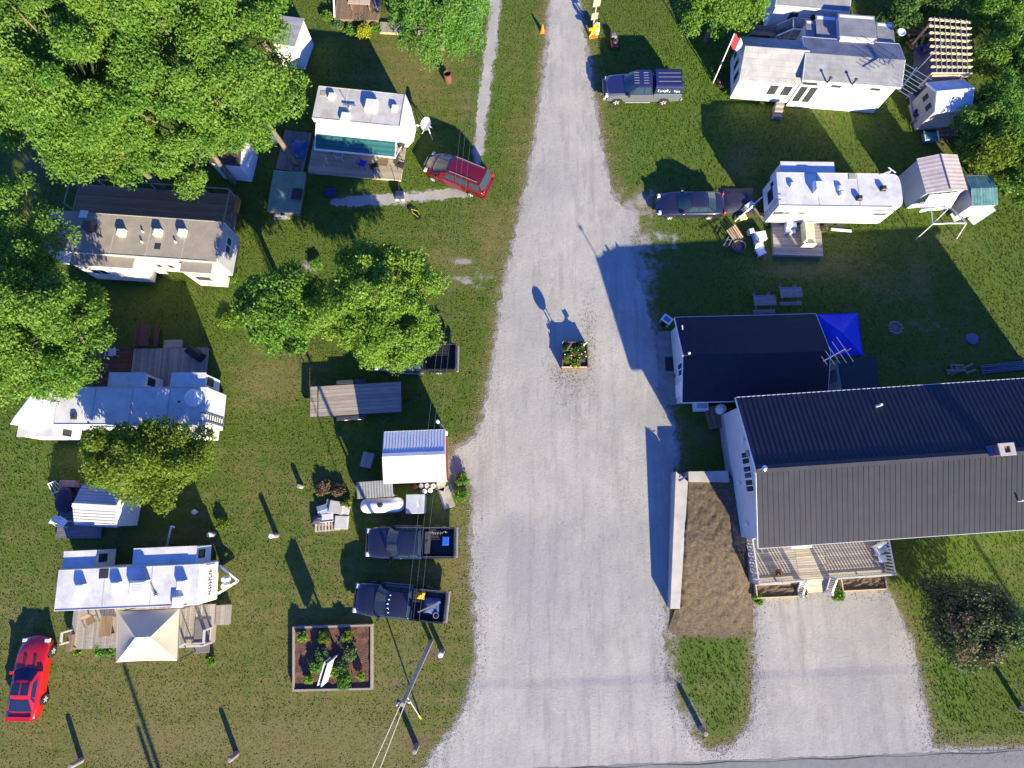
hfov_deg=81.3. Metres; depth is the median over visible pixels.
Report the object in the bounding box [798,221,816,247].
porch swing
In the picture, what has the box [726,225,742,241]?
firewood stack
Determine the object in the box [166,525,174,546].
awning pole
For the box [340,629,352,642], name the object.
garden plant
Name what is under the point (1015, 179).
bush
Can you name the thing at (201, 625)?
hot tub cover
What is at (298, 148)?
tarp
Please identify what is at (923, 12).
bush
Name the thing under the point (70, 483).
bin
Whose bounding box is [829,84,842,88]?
window
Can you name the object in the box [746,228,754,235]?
tub
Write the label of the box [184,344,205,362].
covered grill
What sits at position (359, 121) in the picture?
camper
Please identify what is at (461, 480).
plant
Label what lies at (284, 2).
maple tree
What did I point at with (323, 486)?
plant
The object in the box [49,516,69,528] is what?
lawn chair
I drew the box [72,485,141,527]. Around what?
metal shed
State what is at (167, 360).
wooden deck
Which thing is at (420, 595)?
life vest
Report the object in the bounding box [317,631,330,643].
garden plant
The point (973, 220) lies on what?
sheet panel
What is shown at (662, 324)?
clay pot
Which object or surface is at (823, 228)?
plant
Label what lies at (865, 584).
planter box
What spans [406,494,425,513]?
cabinet
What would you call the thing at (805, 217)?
door
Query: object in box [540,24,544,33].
traffic cone
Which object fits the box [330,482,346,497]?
plant
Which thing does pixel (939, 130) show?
pallet
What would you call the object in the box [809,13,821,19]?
window
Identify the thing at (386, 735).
power line
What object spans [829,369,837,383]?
door
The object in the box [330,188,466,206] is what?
gravel path
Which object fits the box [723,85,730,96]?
plant
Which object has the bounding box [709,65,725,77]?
plant
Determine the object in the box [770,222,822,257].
wooden deck
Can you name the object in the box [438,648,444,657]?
post
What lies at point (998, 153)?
bush
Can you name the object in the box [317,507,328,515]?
plastic tub
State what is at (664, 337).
concrete walk
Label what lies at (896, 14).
bush
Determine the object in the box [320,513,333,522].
box
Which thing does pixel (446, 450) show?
end door
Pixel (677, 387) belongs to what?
door
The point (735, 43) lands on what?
flag pole
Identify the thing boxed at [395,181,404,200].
push cart
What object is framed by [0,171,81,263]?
maple tree
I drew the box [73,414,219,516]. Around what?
locust tree
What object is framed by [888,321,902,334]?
fire ring
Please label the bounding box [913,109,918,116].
flower pot
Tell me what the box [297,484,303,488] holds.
post
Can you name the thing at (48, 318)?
maple tree
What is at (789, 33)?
back steps
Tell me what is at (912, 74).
tv antenna
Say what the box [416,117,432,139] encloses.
satellite dish
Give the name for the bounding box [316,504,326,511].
plastic tub
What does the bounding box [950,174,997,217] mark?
metal shed
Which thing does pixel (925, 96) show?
window
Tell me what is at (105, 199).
wooden deck
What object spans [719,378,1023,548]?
house
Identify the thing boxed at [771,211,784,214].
window
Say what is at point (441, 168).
minivan
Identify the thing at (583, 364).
planter box
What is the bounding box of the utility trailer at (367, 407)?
[309,379,419,420]
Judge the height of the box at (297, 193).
0.220 m
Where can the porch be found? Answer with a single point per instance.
(815, 581)
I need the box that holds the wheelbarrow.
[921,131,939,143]
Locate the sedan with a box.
[655,188,725,219]
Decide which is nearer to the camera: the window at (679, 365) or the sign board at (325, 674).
the sign board at (325, 674)
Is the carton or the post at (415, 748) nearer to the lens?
the post at (415, 748)
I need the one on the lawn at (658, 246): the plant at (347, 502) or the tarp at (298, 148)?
the plant at (347, 502)
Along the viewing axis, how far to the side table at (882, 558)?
37.14 m
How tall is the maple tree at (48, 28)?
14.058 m
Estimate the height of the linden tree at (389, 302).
8.263 m
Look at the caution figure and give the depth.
46.24 m
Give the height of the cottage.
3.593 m
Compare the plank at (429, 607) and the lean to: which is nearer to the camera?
the plank at (429, 607)
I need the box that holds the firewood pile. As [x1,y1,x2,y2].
[904,23,933,51]
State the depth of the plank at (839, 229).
43.25 m
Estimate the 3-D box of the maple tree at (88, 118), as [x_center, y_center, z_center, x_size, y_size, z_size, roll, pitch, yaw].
[-25.893,-15.113,38.462,7.712,11.244,7.366,-41,81,-8]
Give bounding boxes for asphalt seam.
[574,750,1022,767]
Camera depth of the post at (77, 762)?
35.49 m
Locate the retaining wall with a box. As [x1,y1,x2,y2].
[667,471,728,608]
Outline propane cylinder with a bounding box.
[715,404,726,414]
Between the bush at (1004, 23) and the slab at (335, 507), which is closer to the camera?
the slab at (335, 507)
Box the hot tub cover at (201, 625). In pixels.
[193,618,211,652]
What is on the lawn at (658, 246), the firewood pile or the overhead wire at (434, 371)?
the firewood pile
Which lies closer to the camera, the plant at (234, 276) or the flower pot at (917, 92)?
the plant at (234, 276)
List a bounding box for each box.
[291,188,302,199]
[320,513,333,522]
[424,531,430,553]
[561,342,588,369]
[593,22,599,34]
[744,201,754,211]
[753,582,807,598]
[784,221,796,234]
[837,576,887,591]
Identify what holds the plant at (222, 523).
on the lawn at (658, 246)
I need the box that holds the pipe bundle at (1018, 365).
[979,361,1023,373]
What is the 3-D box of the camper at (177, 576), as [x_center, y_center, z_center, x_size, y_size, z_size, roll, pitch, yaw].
[-22.052,11.750,36.547,9.629,3.604,3.427,-2,78,0]
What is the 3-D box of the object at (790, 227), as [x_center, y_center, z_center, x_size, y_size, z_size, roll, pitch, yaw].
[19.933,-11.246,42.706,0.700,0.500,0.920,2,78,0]
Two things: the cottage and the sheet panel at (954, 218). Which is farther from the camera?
the sheet panel at (954, 218)
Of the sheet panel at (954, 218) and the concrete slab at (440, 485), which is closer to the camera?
the concrete slab at (440, 485)
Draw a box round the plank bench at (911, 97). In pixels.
[906,93,916,123]
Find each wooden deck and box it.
[56,483,103,537]
[59,603,231,649]
[63,177,239,230]
[64,347,134,386]
[131,340,208,386]
[276,130,311,171]
[308,139,405,181]
[333,0,381,24]
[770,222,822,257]
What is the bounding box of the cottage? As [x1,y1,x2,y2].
[671,313,830,403]
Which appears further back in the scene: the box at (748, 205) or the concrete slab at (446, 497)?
the box at (748, 205)
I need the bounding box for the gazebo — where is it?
[116,605,195,661]
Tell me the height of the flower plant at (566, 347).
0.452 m
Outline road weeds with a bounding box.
[433,201,889,628]
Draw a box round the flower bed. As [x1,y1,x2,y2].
[292,623,373,691]
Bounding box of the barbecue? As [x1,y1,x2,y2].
[397,142,404,150]
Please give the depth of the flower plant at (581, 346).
40.70 m
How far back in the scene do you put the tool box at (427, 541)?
37.59 m
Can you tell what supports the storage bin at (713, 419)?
on the lawn at (658, 246)
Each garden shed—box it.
[209,140,257,181]
[270,16,313,69]
[829,357,879,390]
[908,79,973,130]
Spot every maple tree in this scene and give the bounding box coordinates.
[0,0,172,168]
[0,75,92,169]
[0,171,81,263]
[0,222,117,412]
[6,70,167,190]
[64,0,296,147]
[100,45,253,201]
[201,40,312,166]
[228,258,329,358]
[231,0,292,66]
[670,0,774,42]
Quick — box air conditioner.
[692,403,708,411]
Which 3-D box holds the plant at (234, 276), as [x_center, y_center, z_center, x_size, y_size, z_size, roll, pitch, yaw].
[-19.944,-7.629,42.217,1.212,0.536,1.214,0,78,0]
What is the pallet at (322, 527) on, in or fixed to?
on the lawn at (658, 246)
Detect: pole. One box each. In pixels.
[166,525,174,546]
[395,639,432,718]
[713,33,742,82]
[735,197,762,221]
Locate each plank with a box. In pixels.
[418,602,440,612]
[830,228,851,231]
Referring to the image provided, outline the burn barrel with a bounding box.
[443,70,451,83]
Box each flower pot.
[774,569,781,575]
[913,87,920,94]
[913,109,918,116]
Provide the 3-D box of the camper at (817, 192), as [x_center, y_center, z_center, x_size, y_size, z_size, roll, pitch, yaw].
[22.305,-13.433,42.040,8.557,3.424,3.572,1,78,0]
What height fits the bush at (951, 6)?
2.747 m
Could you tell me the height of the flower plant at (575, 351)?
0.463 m
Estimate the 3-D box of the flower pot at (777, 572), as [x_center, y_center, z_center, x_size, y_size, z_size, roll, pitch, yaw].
[16.580,11.729,37.146,0.440,0.540,0.429,0,78,0]
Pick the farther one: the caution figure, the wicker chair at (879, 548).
the caution figure
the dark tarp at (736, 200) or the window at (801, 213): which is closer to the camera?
the window at (801, 213)
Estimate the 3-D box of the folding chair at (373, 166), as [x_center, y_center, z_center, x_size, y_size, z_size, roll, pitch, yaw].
[-10.024,-15.832,43.527,0.640,0.922,0.670,-20,79,-4]
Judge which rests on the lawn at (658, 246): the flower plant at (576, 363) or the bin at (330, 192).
the bin at (330, 192)
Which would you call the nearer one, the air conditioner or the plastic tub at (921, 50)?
the air conditioner
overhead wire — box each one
[396,8,472,699]
[404,8,477,697]
[410,5,483,698]
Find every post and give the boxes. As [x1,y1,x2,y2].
[68,757,83,767]
[207,532,216,536]
[227,751,239,762]
[268,533,278,537]
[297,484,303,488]
[412,743,419,753]
[436,420,443,428]
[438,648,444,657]
[591,0,600,26]
[698,725,707,735]
[1018,706,1023,712]
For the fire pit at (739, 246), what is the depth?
42.87 m
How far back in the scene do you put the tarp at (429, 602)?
36.88 m
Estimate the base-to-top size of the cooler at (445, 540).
0.360 m
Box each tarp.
[290,139,307,158]
[422,597,440,615]
[718,188,755,212]
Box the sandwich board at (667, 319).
[659,313,672,326]
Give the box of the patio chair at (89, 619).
[78,614,98,627]
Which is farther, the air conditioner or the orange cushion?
the orange cushion
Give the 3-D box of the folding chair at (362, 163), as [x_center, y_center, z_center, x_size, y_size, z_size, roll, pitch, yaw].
[-10.972,-16.086,43.581,0.640,0.922,0.670,20,79,4]
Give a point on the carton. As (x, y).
(743, 217)
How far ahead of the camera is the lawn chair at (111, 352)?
40.56 m
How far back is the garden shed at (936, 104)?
42.99 m
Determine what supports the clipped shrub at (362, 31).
on the lawn at (658, 246)
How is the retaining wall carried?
on the lawn at (658, 246)
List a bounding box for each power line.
[372,703,400,767]
[380,705,404,767]
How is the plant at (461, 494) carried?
on the lawn at (658, 246)
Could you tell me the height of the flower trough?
0.250 m
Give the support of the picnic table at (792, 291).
on the lawn at (658, 246)
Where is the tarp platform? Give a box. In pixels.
[267,170,306,215]
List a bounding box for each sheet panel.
[950,213,969,221]
[968,207,995,224]
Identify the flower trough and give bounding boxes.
[65,634,74,651]
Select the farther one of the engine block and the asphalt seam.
the engine block
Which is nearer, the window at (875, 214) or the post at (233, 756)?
the post at (233, 756)
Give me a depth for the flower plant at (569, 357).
40.53 m
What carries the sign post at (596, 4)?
on the lawn at (658, 246)
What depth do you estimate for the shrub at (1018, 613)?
33.77 m
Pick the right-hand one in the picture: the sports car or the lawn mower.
the lawn mower
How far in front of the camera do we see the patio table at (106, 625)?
36.70 m
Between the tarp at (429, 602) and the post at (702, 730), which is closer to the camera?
the post at (702, 730)
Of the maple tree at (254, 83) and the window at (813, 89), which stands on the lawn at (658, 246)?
the maple tree at (254, 83)
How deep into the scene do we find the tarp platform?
43.32 m
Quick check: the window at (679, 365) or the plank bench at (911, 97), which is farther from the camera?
the plank bench at (911, 97)
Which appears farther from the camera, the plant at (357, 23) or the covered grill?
the plant at (357, 23)
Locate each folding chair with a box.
[332,150,343,160]
[356,157,367,169]
[369,160,379,172]
[393,157,405,171]
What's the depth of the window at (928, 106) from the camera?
43.41 m
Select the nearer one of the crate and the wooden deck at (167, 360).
the crate
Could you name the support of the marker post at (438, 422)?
on the lawn at (658, 246)
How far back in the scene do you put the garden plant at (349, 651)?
36.74 m
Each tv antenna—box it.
[821,338,853,363]
[890,40,944,96]
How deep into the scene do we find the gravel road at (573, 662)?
38.49 m
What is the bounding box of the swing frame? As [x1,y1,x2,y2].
[916,201,966,238]
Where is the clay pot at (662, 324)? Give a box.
[659,321,666,328]
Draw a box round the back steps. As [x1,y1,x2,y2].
[772,17,810,39]
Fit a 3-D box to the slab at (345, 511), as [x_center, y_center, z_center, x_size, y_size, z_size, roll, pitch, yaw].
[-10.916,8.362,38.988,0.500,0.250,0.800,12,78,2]
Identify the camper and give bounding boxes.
[10,372,225,439]
[54,545,238,610]
[312,86,415,158]
[762,161,902,226]
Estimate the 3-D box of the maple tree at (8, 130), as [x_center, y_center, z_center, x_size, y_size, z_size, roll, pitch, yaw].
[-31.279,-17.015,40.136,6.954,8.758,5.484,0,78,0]
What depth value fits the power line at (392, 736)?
25.69 m
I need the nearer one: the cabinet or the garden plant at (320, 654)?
the garden plant at (320, 654)
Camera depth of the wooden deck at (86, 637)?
37.20 m
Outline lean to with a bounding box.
[356,480,396,498]
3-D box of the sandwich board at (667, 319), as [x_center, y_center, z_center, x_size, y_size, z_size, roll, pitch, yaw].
[10.706,-4.411,41.447,0.700,0.800,0.465,37,80,7]
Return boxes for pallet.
[315,518,339,531]
[935,125,958,135]
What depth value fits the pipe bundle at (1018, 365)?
40.99 m
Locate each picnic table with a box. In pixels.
[133,324,160,346]
[752,291,775,313]
[778,283,802,305]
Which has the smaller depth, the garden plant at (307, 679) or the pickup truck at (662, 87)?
the garden plant at (307, 679)
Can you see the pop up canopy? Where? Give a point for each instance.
(844, 328)
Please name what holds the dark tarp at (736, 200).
on the lawn at (658, 246)
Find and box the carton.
[737,214,746,221]
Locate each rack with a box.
[48,481,61,493]
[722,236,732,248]
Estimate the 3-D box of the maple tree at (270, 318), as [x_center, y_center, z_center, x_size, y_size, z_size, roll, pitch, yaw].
[-14.028,-4.516,38.347,6.097,7.027,6.320,-38,80,-8]
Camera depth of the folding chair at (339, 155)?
43.70 m
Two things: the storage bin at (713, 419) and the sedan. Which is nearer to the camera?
the storage bin at (713, 419)
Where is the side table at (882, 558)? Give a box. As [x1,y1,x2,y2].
[874,555,886,562]
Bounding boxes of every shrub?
[355,23,371,39]
[980,601,1023,649]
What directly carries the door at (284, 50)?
in the garden shed at (301, 44)
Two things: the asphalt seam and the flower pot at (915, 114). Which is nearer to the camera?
the asphalt seam
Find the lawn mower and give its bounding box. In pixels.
[609,24,619,49]
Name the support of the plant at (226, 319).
on the lawn at (658, 246)
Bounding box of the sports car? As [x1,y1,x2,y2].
[4,634,56,721]
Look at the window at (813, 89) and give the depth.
44.00 m
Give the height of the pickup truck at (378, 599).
1.865 m
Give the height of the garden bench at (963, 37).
0.460 m
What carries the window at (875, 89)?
in the mobile home at (845, 62)
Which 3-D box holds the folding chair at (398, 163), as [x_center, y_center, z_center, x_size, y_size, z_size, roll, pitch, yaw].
[-8.209,-16.065,43.577,0.670,0.922,0.640,20,79,4]
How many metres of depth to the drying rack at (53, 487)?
38.95 m
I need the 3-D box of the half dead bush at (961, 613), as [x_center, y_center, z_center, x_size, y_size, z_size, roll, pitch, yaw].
[27.510,14.082,35.490,6.533,4.821,6.284,0,78,0]
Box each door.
[281,48,297,68]
[445,435,447,480]
[675,381,681,398]
[797,210,816,222]
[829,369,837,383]
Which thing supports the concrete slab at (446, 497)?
on the lawn at (658, 246)
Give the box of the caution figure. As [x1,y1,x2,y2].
[588,23,599,38]
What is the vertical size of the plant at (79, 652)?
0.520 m
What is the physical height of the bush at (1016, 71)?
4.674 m
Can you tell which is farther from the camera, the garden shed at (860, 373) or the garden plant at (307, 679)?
the garden shed at (860, 373)
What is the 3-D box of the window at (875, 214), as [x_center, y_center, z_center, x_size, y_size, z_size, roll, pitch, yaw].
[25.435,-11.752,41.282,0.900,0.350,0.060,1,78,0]
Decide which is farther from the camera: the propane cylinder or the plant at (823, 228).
the plant at (823, 228)
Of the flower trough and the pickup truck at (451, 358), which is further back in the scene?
the pickup truck at (451, 358)
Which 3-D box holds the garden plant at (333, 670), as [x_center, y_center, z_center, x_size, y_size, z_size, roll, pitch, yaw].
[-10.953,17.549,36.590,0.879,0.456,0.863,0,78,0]
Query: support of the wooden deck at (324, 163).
on the lawn at (658, 246)
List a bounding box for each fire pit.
[55,487,76,512]
[731,239,745,252]
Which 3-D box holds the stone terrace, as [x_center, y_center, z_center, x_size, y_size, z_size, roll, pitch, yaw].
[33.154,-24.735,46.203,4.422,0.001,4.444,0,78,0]
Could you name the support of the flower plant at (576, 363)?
in the planter box at (583, 364)
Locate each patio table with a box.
[99,615,115,637]
[348,0,371,10]
[377,158,388,169]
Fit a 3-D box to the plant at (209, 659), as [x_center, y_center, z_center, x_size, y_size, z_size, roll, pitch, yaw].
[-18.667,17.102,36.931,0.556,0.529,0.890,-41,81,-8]
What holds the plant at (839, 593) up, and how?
on the gravel road at (573, 662)
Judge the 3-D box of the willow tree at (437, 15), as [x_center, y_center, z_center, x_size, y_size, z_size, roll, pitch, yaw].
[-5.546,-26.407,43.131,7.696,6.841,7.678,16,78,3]
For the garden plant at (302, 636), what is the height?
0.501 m
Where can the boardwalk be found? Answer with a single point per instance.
(383, 29)
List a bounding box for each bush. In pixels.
[875,0,923,41]
[879,0,931,30]
[913,566,1021,675]
[920,0,959,17]
[949,101,1016,167]
[958,130,1023,179]
[959,0,1023,34]
[968,25,1023,78]
[970,110,1023,173]
[972,75,1023,120]
[985,0,1023,42]
[993,41,1023,93]
[996,163,1023,209]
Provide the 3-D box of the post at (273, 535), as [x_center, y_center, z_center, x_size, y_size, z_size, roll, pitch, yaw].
[-15.292,9.723,38.299,0.340,1.068,0.340,-31,80,-6]
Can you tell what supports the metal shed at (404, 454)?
on the lawn at (658, 246)
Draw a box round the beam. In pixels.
[753,206,768,225]
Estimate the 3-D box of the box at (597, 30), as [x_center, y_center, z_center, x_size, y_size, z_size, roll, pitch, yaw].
[6.558,-27.704,46.494,0.460,0.700,0.500,0,78,0]
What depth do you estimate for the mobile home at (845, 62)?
42.90 m
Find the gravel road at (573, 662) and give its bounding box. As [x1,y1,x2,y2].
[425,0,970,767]
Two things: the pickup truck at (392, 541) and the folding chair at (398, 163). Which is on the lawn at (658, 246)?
the pickup truck at (392, 541)
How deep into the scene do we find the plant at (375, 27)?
46.48 m
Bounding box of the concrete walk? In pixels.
[658,331,676,404]
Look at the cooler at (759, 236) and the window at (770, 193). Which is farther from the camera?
the cooler at (759, 236)
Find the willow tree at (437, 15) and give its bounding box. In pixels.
[385,0,493,72]
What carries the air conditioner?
on the lawn at (658, 246)
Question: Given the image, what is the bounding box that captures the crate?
[360,451,374,467]
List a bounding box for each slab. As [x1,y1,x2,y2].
[328,500,343,513]
[334,516,348,528]
[340,506,350,515]
[435,481,445,490]
[438,486,454,509]
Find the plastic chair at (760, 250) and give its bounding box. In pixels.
[753,241,765,257]
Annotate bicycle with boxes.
[408,206,420,219]
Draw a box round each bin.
[58,480,79,487]
[324,188,336,197]
[704,405,721,429]
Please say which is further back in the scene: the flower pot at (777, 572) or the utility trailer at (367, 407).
the utility trailer at (367, 407)
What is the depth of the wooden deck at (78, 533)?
38.67 m
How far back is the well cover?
41.42 m
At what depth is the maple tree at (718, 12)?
42.77 m
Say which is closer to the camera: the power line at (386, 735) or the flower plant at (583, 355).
the power line at (386, 735)
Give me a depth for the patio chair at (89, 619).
36.78 m
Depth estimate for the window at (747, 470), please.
35.93 m
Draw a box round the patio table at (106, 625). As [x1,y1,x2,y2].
[99,615,115,637]
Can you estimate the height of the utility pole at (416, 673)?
12.021 m
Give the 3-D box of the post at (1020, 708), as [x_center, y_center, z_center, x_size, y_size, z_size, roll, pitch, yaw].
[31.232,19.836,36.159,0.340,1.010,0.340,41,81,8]
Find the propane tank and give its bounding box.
[360,497,404,512]
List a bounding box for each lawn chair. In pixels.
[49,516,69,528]
[105,347,118,356]
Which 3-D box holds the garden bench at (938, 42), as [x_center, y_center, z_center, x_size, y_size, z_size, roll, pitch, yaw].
[33.059,-26.517,46.347,1.000,0.460,0.600,-28,79,-6]
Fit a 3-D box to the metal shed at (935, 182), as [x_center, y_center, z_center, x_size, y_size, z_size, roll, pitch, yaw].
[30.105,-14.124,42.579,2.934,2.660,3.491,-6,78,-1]
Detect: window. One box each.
[677,361,681,377]
[741,451,750,464]
[743,465,752,478]
[745,478,754,492]
[767,188,772,204]
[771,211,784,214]
[785,11,800,20]
[790,85,810,101]
[798,86,819,102]
[798,212,812,214]
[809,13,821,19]
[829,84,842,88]
[868,87,882,91]
[872,213,887,215]
[922,93,928,101]
[925,103,931,110]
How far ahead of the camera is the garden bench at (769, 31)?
46.24 m
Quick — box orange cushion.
[231,200,240,213]
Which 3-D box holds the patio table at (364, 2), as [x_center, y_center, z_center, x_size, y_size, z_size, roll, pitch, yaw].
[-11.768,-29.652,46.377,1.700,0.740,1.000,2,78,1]
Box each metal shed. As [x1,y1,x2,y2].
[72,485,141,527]
[382,429,447,483]
[898,153,967,211]
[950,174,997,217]
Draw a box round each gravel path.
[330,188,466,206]
[475,0,499,163]
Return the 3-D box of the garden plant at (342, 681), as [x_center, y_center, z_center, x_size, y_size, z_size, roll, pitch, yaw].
[-10.268,18.224,36.439,1.075,0.515,1.157,0,78,0]
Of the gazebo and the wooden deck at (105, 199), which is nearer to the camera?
the gazebo
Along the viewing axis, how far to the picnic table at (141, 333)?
41.00 m
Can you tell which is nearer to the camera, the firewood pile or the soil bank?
the soil bank
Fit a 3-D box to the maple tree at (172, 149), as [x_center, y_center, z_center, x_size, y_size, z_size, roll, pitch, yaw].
[-20.728,-15.437,38.228,8.169,11.834,7.091,17,78,4]
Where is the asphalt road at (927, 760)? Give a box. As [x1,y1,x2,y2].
[537,749,1023,767]
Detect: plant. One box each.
[73,646,83,655]
[94,645,106,657]
[103,648,115,656]
[204,653,216,665]
[215,517,228,529]
[217,312,236,329]
[227,271,238,283]
[297,631,307,642]
[302,674,312,684]
[308,659,323,674]
[309,257,323,270]
[315,479,331,496]
[315,647,328,661]
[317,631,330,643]
[320,9,333,22]
[329,664,339,677]
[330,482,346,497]
[332,17,344,29]
[335,659,349,675]
[336,673,353,691]
[340,495,352,507]
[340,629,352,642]
[343,23,355,35]
[343,644,357,661]
[354,14,364,26]
[356,671,364,680]
[370,21,380,33]
[452,488,467,502]
[455,470,469,485]
[562,342,572,352]
[564,353,573,363]
[570,346,579,356]
[570,357,580,368]
[576,351,586,361]
[577,341,585,351]
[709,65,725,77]
[717,77,729,88]
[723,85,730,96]
[752,593,764,605]
[820,223,827,231]
[831,586,845,601]
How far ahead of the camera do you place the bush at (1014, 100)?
42.43 m
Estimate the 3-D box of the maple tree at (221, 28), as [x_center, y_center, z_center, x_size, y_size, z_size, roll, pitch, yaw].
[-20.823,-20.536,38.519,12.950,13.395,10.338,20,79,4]
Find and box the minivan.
[422,151,494,198]
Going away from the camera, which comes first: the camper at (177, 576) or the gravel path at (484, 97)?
the camper at (177, 576)
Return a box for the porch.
[746,539,896,597]
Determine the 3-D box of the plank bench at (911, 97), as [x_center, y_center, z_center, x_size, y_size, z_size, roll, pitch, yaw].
[30.318,-20.816,45.144,0.500,0.450,2.400,-2,78,0]
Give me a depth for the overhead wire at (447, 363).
30.96 m
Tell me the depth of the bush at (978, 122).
42.00 m
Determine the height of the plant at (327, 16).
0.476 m
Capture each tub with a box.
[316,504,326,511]
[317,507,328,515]
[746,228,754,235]
[918,45,928,55]
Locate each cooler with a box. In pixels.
[442,537,448,544]
[751,230,766,242]
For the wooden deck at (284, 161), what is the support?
on the lawn at (658, 246)
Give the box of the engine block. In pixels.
[312,514,324,524]
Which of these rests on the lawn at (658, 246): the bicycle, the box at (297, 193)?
the bicycle
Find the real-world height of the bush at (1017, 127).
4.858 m
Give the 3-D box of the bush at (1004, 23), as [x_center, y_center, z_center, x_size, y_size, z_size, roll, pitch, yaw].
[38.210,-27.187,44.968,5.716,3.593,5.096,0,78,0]
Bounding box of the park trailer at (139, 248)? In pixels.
[41,210,239,286]
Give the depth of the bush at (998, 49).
43.29 m
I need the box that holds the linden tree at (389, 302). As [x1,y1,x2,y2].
[300,237,451,375]
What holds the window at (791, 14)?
in the mobile home at (779, 11)
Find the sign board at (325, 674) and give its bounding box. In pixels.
[317,653,338,686]
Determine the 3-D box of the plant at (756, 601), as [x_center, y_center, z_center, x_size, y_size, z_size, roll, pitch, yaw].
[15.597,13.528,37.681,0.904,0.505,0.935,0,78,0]
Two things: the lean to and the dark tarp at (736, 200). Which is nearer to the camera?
the lean to
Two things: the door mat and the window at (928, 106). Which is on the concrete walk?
the door mat
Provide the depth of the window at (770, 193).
41.78 m
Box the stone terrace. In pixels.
[913,41,964,88]
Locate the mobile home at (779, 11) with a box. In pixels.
[763,0,850,32]
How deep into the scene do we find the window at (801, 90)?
43.98 m
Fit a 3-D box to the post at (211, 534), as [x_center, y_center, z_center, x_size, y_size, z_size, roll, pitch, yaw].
[-19.354,9.705,38.456,0.340,0.768,0.340,-8,78,-2]
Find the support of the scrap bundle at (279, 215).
on the lawn at (658, 246)
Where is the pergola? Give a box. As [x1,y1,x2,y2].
[911,17,972,92]
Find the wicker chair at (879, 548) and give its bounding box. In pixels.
[870,541,888,555]
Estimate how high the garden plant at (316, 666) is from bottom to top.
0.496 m
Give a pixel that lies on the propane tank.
(382, 505)
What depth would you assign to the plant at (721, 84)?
45.48 m
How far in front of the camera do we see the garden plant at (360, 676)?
36.41 m
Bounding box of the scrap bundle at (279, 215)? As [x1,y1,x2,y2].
[272,212,290,219]
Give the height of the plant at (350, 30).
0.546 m
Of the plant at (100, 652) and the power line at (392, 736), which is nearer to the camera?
the power line at (392, 736)
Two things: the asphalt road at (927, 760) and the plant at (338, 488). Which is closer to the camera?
the asphalt road at (927, 760)
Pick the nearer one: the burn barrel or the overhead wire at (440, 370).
the overhead wire at (440, 370)
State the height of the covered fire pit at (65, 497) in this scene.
0.612 m
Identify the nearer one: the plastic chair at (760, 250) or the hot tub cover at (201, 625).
the hot tub cover at (201, 625)
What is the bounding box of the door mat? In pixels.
[665,357,673,370]
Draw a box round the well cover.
[965,333,977,344]
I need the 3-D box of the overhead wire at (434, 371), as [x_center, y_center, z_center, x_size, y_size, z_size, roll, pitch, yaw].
[-3.176,-13.381,33.489,0.010,3.584,56.454,4,78,1]
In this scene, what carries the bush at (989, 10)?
on the lawn at (658, 246)
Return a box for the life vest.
[416,591,424,599]
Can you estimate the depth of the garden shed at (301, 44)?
44.48 m
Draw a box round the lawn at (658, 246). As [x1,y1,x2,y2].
[0,0,1023,767]
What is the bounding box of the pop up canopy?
[817,313,862,356]
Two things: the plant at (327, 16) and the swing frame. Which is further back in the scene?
the plant at (327, 16)
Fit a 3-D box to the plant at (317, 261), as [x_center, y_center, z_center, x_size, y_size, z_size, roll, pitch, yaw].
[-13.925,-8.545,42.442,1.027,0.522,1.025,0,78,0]
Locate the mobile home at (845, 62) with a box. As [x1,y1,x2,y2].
[730,13,905,118]
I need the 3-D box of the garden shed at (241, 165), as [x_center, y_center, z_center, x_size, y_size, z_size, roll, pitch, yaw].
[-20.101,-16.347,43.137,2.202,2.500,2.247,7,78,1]
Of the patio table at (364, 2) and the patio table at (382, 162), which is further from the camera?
the patio table at (364, 2)
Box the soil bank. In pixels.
[668,477,752,638]
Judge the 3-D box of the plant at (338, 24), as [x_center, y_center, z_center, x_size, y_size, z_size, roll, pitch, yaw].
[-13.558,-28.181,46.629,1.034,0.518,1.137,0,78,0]
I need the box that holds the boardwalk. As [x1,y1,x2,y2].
[380,22,423,34]
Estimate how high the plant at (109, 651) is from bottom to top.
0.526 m
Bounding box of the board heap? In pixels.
[946,363,975,375]
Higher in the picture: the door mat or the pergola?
the pergola
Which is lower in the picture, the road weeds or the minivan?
the road weeds
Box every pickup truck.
[352,580,450,623]
[365,524,457,561]
[374,343,458,374]
[602,69,682,105]
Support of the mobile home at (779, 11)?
on the lawn at (658, 246)
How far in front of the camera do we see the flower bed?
37.04 m

